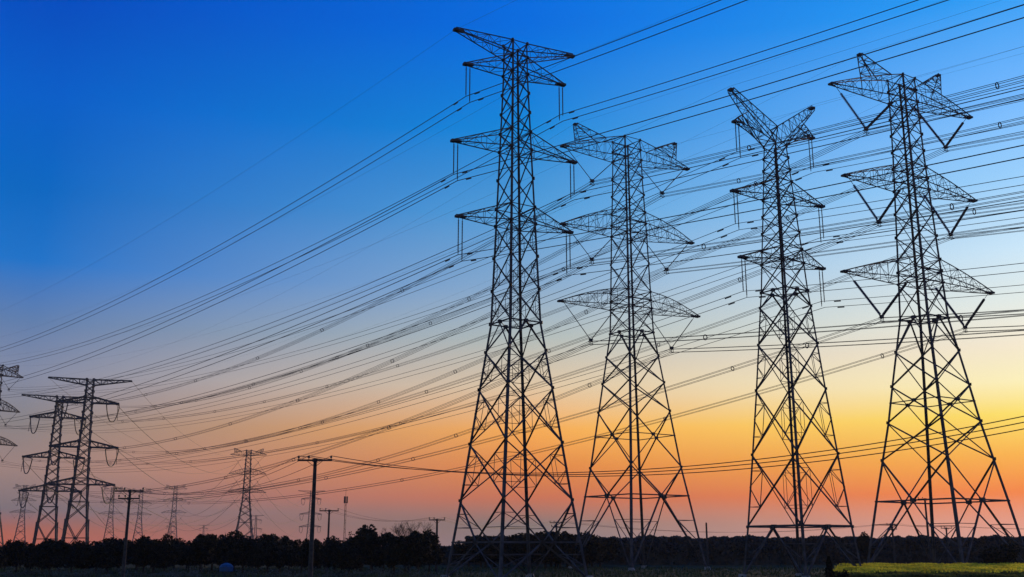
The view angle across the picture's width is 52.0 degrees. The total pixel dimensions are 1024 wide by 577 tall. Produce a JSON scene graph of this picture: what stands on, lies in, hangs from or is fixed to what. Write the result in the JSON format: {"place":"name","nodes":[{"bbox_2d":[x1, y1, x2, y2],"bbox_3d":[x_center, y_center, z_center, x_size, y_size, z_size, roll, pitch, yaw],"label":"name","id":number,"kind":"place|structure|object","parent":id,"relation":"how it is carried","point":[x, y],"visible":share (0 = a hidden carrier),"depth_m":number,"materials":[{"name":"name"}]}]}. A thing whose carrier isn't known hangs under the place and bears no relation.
{"place":"outdoors","nodes":[
{"label":"outdoors","id":0,"kind":"place"},
{"bbox_2d":[343,496,347,539],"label":"antenna mast","id":1,"kind":"object","parent":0,"point":[346,499],"visible":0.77,"depth_m":283.49,"materials":[{"name":"metal"}]},
{"bbox_2d":[0,565,825,576],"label":"grass","id":2,"kind":"structure","parent":0,"point":[622,573],"depth_m":121.80,"materials":[{"name":"plant"}]},
{"bbox_2d":[0,564,848,576],"bbox_3d":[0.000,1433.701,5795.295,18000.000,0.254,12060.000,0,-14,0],"label":"ground","id":3,"kind":"structure","parent":0,"point":[790,566],"depth_m":140.59,"materials":[{"name":"soil"}]},
{"bbox_2d":[0,364,23,546],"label":"transmission tower","id":4,"kind":"structure","parent":3,"relation":"on","point":[5,402],"depth_m":357.75,"materials":[{"name":"metal"}]},
{"bbox_2d":[7,3,990,355],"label":"ground wire","id":5,"kind":"object","parent":4,"relation":"attached to","point":[583,153],"visible":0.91,"depth_m":119.15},
{"bbox_2d":[3,285,1021,472],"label":"conductor bundle","id":6,"kind":"object","parent":4,"relation":"hanging from","point":[608,367],"visible":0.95,"depth_m":128.98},
{"bbox_2d":[32,46,1023,365],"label":"ground wire","id":7,"kind":"object","parent":4,"relation":"attached to","point":[656,170],"visible":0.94,"depth_m":133.05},
{"bbox_2d":[2,539,28,571],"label":"tree","id":8,"kind":"object","parent":3,"relation":"on","point":[13,551],"visible":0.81,"depth_m":122.69,"materials":[{"name":"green plant"}]},
{"bbox_2d":[11,484,36,542],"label":"transmission tower","id":9,"kind":"structure","parent":3,"relation":"on","point":[23,512],"depth_m":1037.53,"materials":[{"name":"metal"}]},
{"bbox_2d":[21,543,39,572],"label":"tree","id":10,"kind":"object","parent":3,"relation":"on","point":[26,551],"visible":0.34,"depth_m":116.85,"materials":[{"name":"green plant"}]},
{"bbox_2d":[25,538,51,574],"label":"tree","id":11,"kind":"object","parent":3,"relation":"on","point":[34,561],"visible":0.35,"depth_m":114.11,"materials":[{"name":"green plant"}]},
{"bbox_2d":[37,539,63,573],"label":"tree","id":12,"kind":"object","parent":3,"relation":"on","point":[44,562],"visible":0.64,"depth_m":113.10,"materials":[{"name":"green plant"}]},
{"bbox_2d":[17,394,89,543],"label":"transmission tower","id":13,"kind":"structure","parent":3,"relation":"on","point":[32,456],"depth_m":402.74,"materials":[{"name":"metal"}]},
{"bbox_2d":[45,540,74,573],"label":"tree","id":14,"kind":"object","parent":3,"relation":"on","point":[59,559],"visible":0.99,"depth_m":112.69,"materials":[{"name":"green plant"}]},
{"bbox_2d":[70,540,89,572],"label":"tree","id":15,"kind":"object","parent":3,"relation":"on","point":[77,562],"visible":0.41,"depth_m":115.47,"materials":[{"name":"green plant"}]},
{"bbox_2d":[44,376,131,544],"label":"transmission tower","id":16,"kind":"structure","parent":3,"relation":"on","point":[74,477],"depth_m":361.40,"materials":[{"name":"metal"}]},
{"bbox_2d":[82,0,942,371],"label":"ground wire","id":17,"kind":"object","parent":16,"relation":"attached to","point":[610,112],"visible":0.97,"depth_m":168.44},
{"bbox_2d":[78,537,121,572],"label":"tree","id":18,"kind":"object","parent":3,"relation":"on","point":[100,554],"visible":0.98,"depth_m":113.95,"materials":[{"name":"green plant"}]},
{"bbox_2d":[98,487,123,538],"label":"transmission tower","id":19,"kind":"structure","parent":3,"relation":"on","point":[109,512],"depth_m":1080.25,"materials":[{"name":"metal"}]},
{"bbox_2d":[102,538,127,572],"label":"tree","id":20,"kind":"object","parent":3,"relation":"on","point":[118,556],"visible":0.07,"depth_m":116.15,"materials":[{"name":"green plant"}]},
{"bbox_2d":[117,538,133,571],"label":"tree","id":21,"kind":"object","parent":3,"relation":"on","point":[129,550],"visible":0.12,"depth_m":122.32,"materials":[{"name":"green plant"}]},
{"bbox_2d":[115,487,143,576],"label":"utility pole","id":22,"kind":"object","parent":3,"relation":"on","point":[128,498],"visible":0.95,"depth_m":89.77,"materials":[{"name":"wood"}]},
{"bbox_2d":[126,540,141,570],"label":"tree","id":23,"kind":"object","parent":3,"relation":"on","point":[134,563],"visible":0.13,"depth_m":128.88,"materials":[{"name":"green plant"}]},
{"bbox_2d":[131,535,151,572],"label":"tree","id":24,"kind":"object","parent":3,"relation":"on","point":[136,551],"visible":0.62,"depth_m":118.28,"materials":[{"name":"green plant"}]},
{"bbox_2d":[130,488,152,540],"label":"transmission tower","id":25,"kind":"structure","parent":3,"relation":"on","point":[138,513],"depth_m":1113.36,"materials":[{"name":"metal"}]},
{"bbox_2d":[140,538,160,573],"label":"tree","id":26,"kind":"object","parent":3,"relation":"on","point":[146,544],"visible":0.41,"depth_m":117.71,"materials":[{"name":"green plant"}]},
{"bbox_2d":[160,534,183,568],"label":"tree","id":27,"kind":"object","parent":3,"relation":"on","point":[178,542],"visible":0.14,"depth_m":132.75,"materials":[{"name":"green plant"}]},
{"bbox_2d":[161,485,186,539],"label":"transmission tower","id":28,"kind":"structure","parent":3,"relation":"on","point":[172,511],"depth_m":1048.33,"materials":[{"name":"metal"}]},
{"bbox_2d":[175,540,194,569],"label":"tree","id":29,"kind":"object","parent":3,"relation":"on","point":[185,559],"visible":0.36,"depth_m":130.37,"materials":[{"name":"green plant"}]},
{"bbox_2d":[187,534,217,570],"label":"tree","id":30,"kind":"object","parent":3,"relation":"on","point":[201,546],"visible":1,"depth_m":122.47,"materials":[{"name":"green plant"}]},
{"bbox_2d":[204,534,219,570],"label":"tree","id":31,"kind":"object","parent":3,"relation":"on","point":[211,563],"visible":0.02,"depth_m":132.16,"materials":[{"name":"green plant"}]},
{"bbox_2d":[0,564,442,576],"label":"undergrowth","id":32,"kind":"object","parent":3,"relation":"on","point":[193,573],"visible":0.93,"depth_m":106.53,"materials":[{"name":"plant"}]},
{"bbox_2d":[219,563,232,574],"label":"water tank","id":33,"kind":"object","parent":3,"relation":"on","point":[229,567],"visible":0.91,"depth_m":109.67,"materials":[{"name":"blue plastic"}]},
{"bbox_2d":[210,530,244,565],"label":"tree","id":34,"kind":"object","parent":3,"relation":"on","point":[225,543],"visible":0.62,"depth_m":127.49,"materials":[{"name":"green plant"}]},
{"bbox_2d":[221,535,252,572],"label":"tree","id":35,"kind":"object","parent":3,"relation":"on","point":[239,553],"visible":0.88,"depth_m":119.25,"materials":[{"name":"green plant"}]},
{"bbox_2d":[229,448,265,538],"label":"transmission tower","id":36,"kind":"structure","parent":3,"relation":"on","point":[242,501],"depth_m":662.83,"materials":[{"name":"metal"}]},
{"bbox_2d":[45,486,234,525],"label":"distant conductor","id":37,"kind":"object","parent":36,"relation":"attached to","point":[132,522],"visible":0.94,"depth_m":445.10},
{"bbox_2d":[57,404,236,473],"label":"distant conductor","id":38,"kind":"object","parent":36,"relation":"hanging from","point":[134,457],"visible":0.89,"depth_m":447.91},
{"bbox_2d":[252,515,261,538],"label":"transmission tower","id":39,"kind":"structure","parent":3,"relation":"on","point":[254,536],"depth_m":1103.89,"materials":[{"name":"metal"}]},
{"bbox_2d":[249,534,285,572],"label":"tree","id":40,"kind":"object","parent":3,"relation":"on","point":[270,543],"visible":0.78,"depth_m":117.19,"materials":[{"name":"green plant"}]},
{"bbox_2d":[276,535,298,572],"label":"tree","id":41,"kind":"object","parent":3,"relation":"on","point":[288,557],"visible":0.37,"depth_m":121.72,"materials":[{"name":"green plant"}]},
{"bbox_2d":[288,539,301,571],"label":"tree","id":42,"kind":"object","parent":3,"relation":"on","point":[299,542],"visible":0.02,"depth_m":131.59,"materials":[{"name":"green plant"}]},
{"bbox_2d":[291,543,307,571],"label":"tree","id":43,"kind":"object","parent":3,"relation":"on","point":[296,547],"visible":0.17,"depth_m":126.58,"materials":[{"name":"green plant"}]},
{"bbox_2d":[296,538,323,569],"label":"tree","id":44,"kind":"object","parent":3,"relation":"on","point":[303,554],"visible":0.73,"depth_m":115.63,"materials":[{"name":"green plant"}]},
{"bbox_2d":[298,490,322,537],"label":"transmission tower","id":45,"kind":"structure","parent":3,"relation":"on","point":[307,526],"depth_m":1082.99,"materials":[{"name":"metal"}]},
{"bbox_2d":[297,456,331,576],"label":"utility pole","id":46,"kind":"object","parent":3,"relation":"on","point":[311,542],"visible":0.9,"depth_m":70.32,"materials":[{"name":"concrete"}]},
{"bbox_2d":[119,456,297,494],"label":"service wire","id":47,"kind":"object","parent":46,"relation":"attached to","point":[218,487],"visible":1,"depth_m":77.43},
{"bbox_2d":[125,456,307,494],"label":"service wire","id":48,"kind":"object","parent":46,"relation":"attached to","point":[227,487],"visible":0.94,"depth_m":78.08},
{"bbox_2d":[143,456,329,494],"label":"service wire","id":49,"kind":"object","parent":46,"relation":"attached to","point":[239,489],"visible":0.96,"depth_m":78.54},
{"bbox_2d":[301,416,1023,473],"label":"service wire","id":50,"kind":"object","parent":46,"relation":"attached to","point":[702,464],"visible":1,"depth_m":56.09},
{"bbox_2d":[311,422,1023,474],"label":"service wire","id":51,"kind":"object","parent":46,"relation":"attached to","point":[707,467],"visible":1,"depth_m":56.46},
{"bbox_2d":[333,428,1023,476],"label":"service wire","id":52,"kind":"object","parent":46,"relation":"attached to","point":[720,470],"visible":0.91,"depth_m":56.60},
{"bbox_2d":[319,508,338,569],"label":"utility pole","id":53,"kind":"object","parent":3,"relation":"on","point":[328,513],"visible":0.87,"depth_m":125.00,"materials":[{"name":"concrete"}]},
{"bbox_2d":[321,535,352,571],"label":"tree","id":54,"kind":"object","parent":3,"relation":"on","point":[331,544],"visible":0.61,"depth_m":120.75,"materials":[{"name":"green plant"}]},
{"bbox_2d":[342,524,377,571],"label":"tree","id":55,"kind":"object","parent":3,"relation":"on","point":[355,539],"visible":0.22,"depth_m":128.47,"materials":[{"name":"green plant"}]},
{"bbox_2d":[358,533,383,571],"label":"tree","id":56,"kind":"object","parent":3,"relation":"on","point":[366,543],"visible":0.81,"depth_m":120.37,"materials":[{"name":"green plant"}]},
{"bbox_2d":[368,532,393,571],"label":"tree","id":57,"kind":"object","parent":3,"relation":"on","point":[384,539],"visible":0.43,"depth_m":120.00,"materials":[{"name":"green plant"}]},
{"bbox_2d":[381,535,405,574],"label":"tree","id":58,"kind":"object","parent":3,"relation":"on","point":[393,554],"visible":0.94,"depth_m":114.18,"materials":[{"name":"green plant"}]},
{"bbox_2d":[398,535,411,572],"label":"tree","id":59,"kind":"object","parent":3,"relation":"on","point":[405,562],"visible":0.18,"depth_m":115.14,"materials":[{"name":"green plant"}]},
{"bbox_2d":[380,520,433,571],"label":"bare tree","id":60,"kind":"object","parent":3,"relation":"on","point":[408,529],"visible":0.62,"depth_m":124.18,"materials":[{"name":"brown plant"}]},
{"bbox_2d":[402,530,435,574],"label":"tree","id":61,"kind":"object","parent":3,"relation":"on","point":[417,545],"visible":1,"depth_m":112.98,"materials":[{"name":"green plant"}]},
{"bbox_2d":[425,529,445,572],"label":"tree","id":62,"kind":"object","parent":3,"relation":"on","point":[438,552],"visible":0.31,"depth_m":117.23,"materials":[{"name":"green plant"}]},
{"bbox_2d":[429,517,444,571],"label":"utility pole","id":63,"kind":"object","parent":3,"relation":"on","point":[436,566],"visible":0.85,"depth_m":122.78,"materials":[{"name":"wood"}]},
{"bbox_2d":[451,540,476,566],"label":"tree","id":64,"kind":"object","parent":3,"relation":"on","point":[459,548],"visible":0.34,"depth_m":160.95,"materials":[{"name":"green plant"}]},
{"bbox_2d":[468,536,498,567],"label":"tree","id":65,"kind":"object","parent":3,"relation":"on","point":[479,558],"visible":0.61,"depth_m":149.34,"materials":[{"name":"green plant"}]},
{"bbox_2d":[504,533,525,566],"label":"tree","id":66,"kind":"object","parent":3,"relation":"on","point":[510,538],"visible":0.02,"depth_m":157.38,"materials":[{"name":"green plant"}]},
{"bbox_2d":[440,27,592,576],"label":"transmission tower","id":67,"kind":"structure","parent":3,"relation":"on","point":[507,386],"depth_m":104.78,"materials":[{"name":"metal"}]},
{"bbox_2d":[1,0,515,310],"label":"ground wire","id":68,"kind":"object","parent":67,"relation":"attached to","point":[287,143],"visible":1,"depth_m":131.92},
{"bbox_2d":[6,1,709,335],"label":"ground wire","id":69,"kind":"object","parent":67,"relation":"attached to","point":[395,156],"visible":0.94,"depth_m":138.81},
{"bbox_2d":[1,0,746,350],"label":"conductor bundle","id":70,"kind":"object","parent":67,"relation":"hanging from","point":[437,122],"visible":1,"depth_m":109.70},
{"bbox_2d":[0,0,947,365],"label":"conductor bundle","id":71,"kind":"object","parent":67,"relation":"hanging from","point":[550,128],"visible":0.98,"depth_m":110.01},
{"bbox_2d":[0,4,1023,385],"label":"conductor bundle","id":72,"kind":"object","parent":67,"relation":"hanging from","point":[608,140],"visible":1,"depth_m":85.09,"materials":[{"name":"metal"}]},
{"bbox_2d":[0,88,1023,397],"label":"conductor bundle","id":73,"kind":"object","parent":67,"relation":"hanging from","point":[608,192],"visible":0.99,"depth_m":102.82,"materials":[{"name":"metal"}]},
{"bbox_2d":[2,145,1023,422],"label":"conductor bundle","id":74,"kind":"object","parent":67,"relation":"hanging from","point":[592,239],"visible":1,"depth_m":84.74,"materials":[{"name":"metal"}]},
{"bbox_2d":[20,200,1023,428],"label":"conductor bundle","id":75,"kind":"object","parent":67,"relation":"hanging from","point":[609,270],"visible":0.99,"depth_m":100.03,"materials":[{"name":"metal"}]},
{"bbox_2d":[533,531,555,566],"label":"tree","id":76,"kind":"object","parent":3,"relation":"on","point":[541,535],"visible":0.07,"depth_m":156.48,"materials":[{"name":"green plant"}]},
{"bbox_2d":[549,530,572,566],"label":"tree","id":77,"kind":"object","parent":3,"relation":"on","point":[564,534],"visible":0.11,"depth_m":155.29,"materials":[{"name":"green plant"}]},
{"bbox_2d":[591,535,610,566],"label":"tree","id":78,"kind":"object","parent":3,"relation":"on","point":[604,542],"visible":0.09,"depth_m":163.58,"materials":[{"name":"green plant"}]},
{"bbox_2d":[557,123,710,570],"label":"transmission tower","id":79,"kind":"structure","parent":3,"relation":"on","point":[664,497],"depth_m":153.33,"materials":[{"name":"metal"}]},
{"bbox_2d":[45,310,1023,493],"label":"conductor bundle","id":80,"kind":"object","parent":79,"relation":"hanging from","point":[959,316],"visible":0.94,"depth_m":141.39,"materials":[{"name":"metal"}]},
{"bbox_2d":[48,191,1023,451],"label":"conductor bundle","id":81,"kind":"object","parent":79,"relation":"hanging from","point":[612,261],"visible":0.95,"depth_m":144.43,"materials":[{"name":"metal"}]},
{"bbox_2d":[75,75,1023,405],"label":"conductor bundle","id":82,"kind":"object","parent":79,"relation":"hanging from","point":[629,177],"visible":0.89,"depth_m":145.43,"materials":[{"name":"metal"}]},
{"bbox_2d":[115,330,1023,494],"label":"conductor bundle","id":83,"kind":"object","parent":79,"relation":"hanging from","point":[590,383],"visible":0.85,"depth_m":153.48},
{"bbox_2d":[118,222,1023,452],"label":"conductor bundle","id":84,"kind":"object","parent":79,"relation":"hanging from","point":[644,285],"visible":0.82,"depth_m":157.35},
{"bbox_2d":[120,117,1023,407],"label":"conductor bundle","id":85,"kind":"object","parent":79,"relation":"hanging from","point":[634,213],"visible":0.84,"depth_m":156.44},
{"bbox_2d":[145,47,1020,379],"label":"ground wire","id":86,"kind":"object","parent":79,"relation":"attached to","point":[559,209],"visible":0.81,"depth_m":158.28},
{"bbox_2d":[705,523,708,565],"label":"utility pole","id":87,"kind":"object","parent":3,"relation":"on","point":[707,552],"visible":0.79,"depth_m":176.61,"materials":[{"name":"concrete"}]},
{"bbox_2d":[430,534,1023,564],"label":"distant wood","id":88,"kind":"object","parent":3,"relation":"on","point":[720,542],"visible":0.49,"depth_m":181.56,"materials":[{"name":"black plant"}]},
{"bbox_2d":[727,87,861,576],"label":"transmission tower","id":89,"kind":"structure","parent":3,"relation":"on","point":[801,524],"depth_m":107.95,"materials":[{"name":"metal"}]},
{"bbox_2d":[4,176,1023,428],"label":"conductor bundle","id":90,"kind":"object","parent":89,"relation":"hanging from","point":[616,276],"visible":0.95,"depth_m":114.76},
{"bbox_2d":[4,263,1023,469],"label":"conductor bundle","id":91,"kind":"object","parent":89,"relation":"hanging from","point":[620,340],"visible":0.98,"depth_m":113.78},
{"bbox_2d":[8,209,1023,432],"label":"conductor bundle","id":92,"kind":"object","parent":89,"relation":"hanging from","point":[618,307],"visible":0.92,"depth_m":131.34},
{"bbox_2d":[9,123,1023,393],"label":"conductor bundle","id":93,"kind":"object","parent":89,"relation":"hanging from","point":[625,239],"visible":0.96,"depth_m":129.80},
{"bbox_2d":[18,85,1023,389],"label":"conductor bundle","id":94,"kind":"object","parent":89,"relation":"hanging from","point":[620,209],"visible":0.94,"depth_m":117.02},
{"bbox_2d":[825,556,834,576],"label":"conifer","id":95,"kind":"object","parent":3,"relation":"on","point":[829,572],"visible":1,"depth_m":67.54,"materials":[{"name":"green plant"}]},
{"bbox_2d":[835,569,850,576],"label":"shrub","id":96,"kind":"object","parent":3,"relation":"on","point":[844,573],"visible":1,"depth_m":65.61,"materials":[{"name":"green plant"}]},
{"bbox_2d":[856,531,874,563],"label":"tree","id":97,"kind":"object","parent":3,"relation":"on","point":[863,541],"visible":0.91,"depth_m":172.23,"materials":[{"name":"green plant"}]},
{"bbox_2d":[886,523,896,562],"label":"utility pole","id":98,"kind":"object","parent":3,"relation":"on","point":[894,554],"visible":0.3,"depth_m":166.96,"materials":[{"name":"concrete"}]},
{"bbox_2d":[918,497,932,562],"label":"utility pole","id":99,"kind":"object","parent":3,"relation":"on","point":[928,539],"visible":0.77,"depth_m":175.32,"materials":[{"name":"concrete"}]},
{"bbox_2d":[828,53,1023,563],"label":"transmission tower","id":100,"kind":"structure","parent":3,"relation":"on","point":[915,264],"depth_m":138.75,"materials":[{"name":"metal"}]},
{"bbox_2d":[18,309,1023,502],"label":"conductor bundle","id":101,"kind":"object","parent":100,"relation":"hanging from","point":[615,402],"visible":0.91,"depth_m":162.36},
{"bbox_2d":[33,8,1009,393],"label":"ground wire","id":102,"kind":"object","parent":100,"relation":"attached to","point":[579,192],"visible":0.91,"depth_m":175.76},
{"bbox_2d":[22,202,1023,462],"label":"conductor bundle","id":103,"kind":"object","parent":100,"relation":"hanging from","point":[600,330],"visible":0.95,"depth_m":169.00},
{"bbox_2d":[30,95,1023,419],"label":"conductor bundle","id":104,"kind":"object","parent":100,"relation":"hanging from","point":[604,249],"visible":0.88,"depth_m":172.54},
{"bbox_2d":[81,325,1023,503],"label":"conductor bundle","id":105,"kind":"object","parent":100,"relation":"hanging from","point":[881,357],"visible":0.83,"depth_m":176.34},
{"bbox_2d":[85,133,1023,421],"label":"conductor bundle","id":106,"kind":"object","parent":100,"relation":"hanging from","point":[633,279],"visible":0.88,"depth_m":186.38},
{"bbox_2d":[86,227,1022,464],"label":"conductor bundle","id":107,"kind":"object","parent":100,"relation":"hanging from","point":[869,269],"visible":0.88,"depth_m":182.43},
{"bbox_2d":[112,53,1022,396],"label":"ground wire","id":108,"kind":"object","parent":100,"relation":"attached to","point":[640,215],"visible":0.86,"depth_m":185.73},
{"bbox_2d":[833,562,1023,576],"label":"crop","id":109,"kind":"object","parent":3,"relation":"on","point":[951,567],"depth_m":84.88,"materials":[{"name":"plant"}]},
{"bbox_2d":[941,526,951,563],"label":"utility pole","id":110,"kind":"object","parent":3,"relation":"on","point":[946,528],"visible":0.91,"depth_m":171.01,"materials":[{"name":"wood"}]},
{"bbox_2d":[0,0,1023,545],"label":"sky","id":111,"kind":"structure","parent":0,"point":[118,117],"materials":[{"name":"blue"}]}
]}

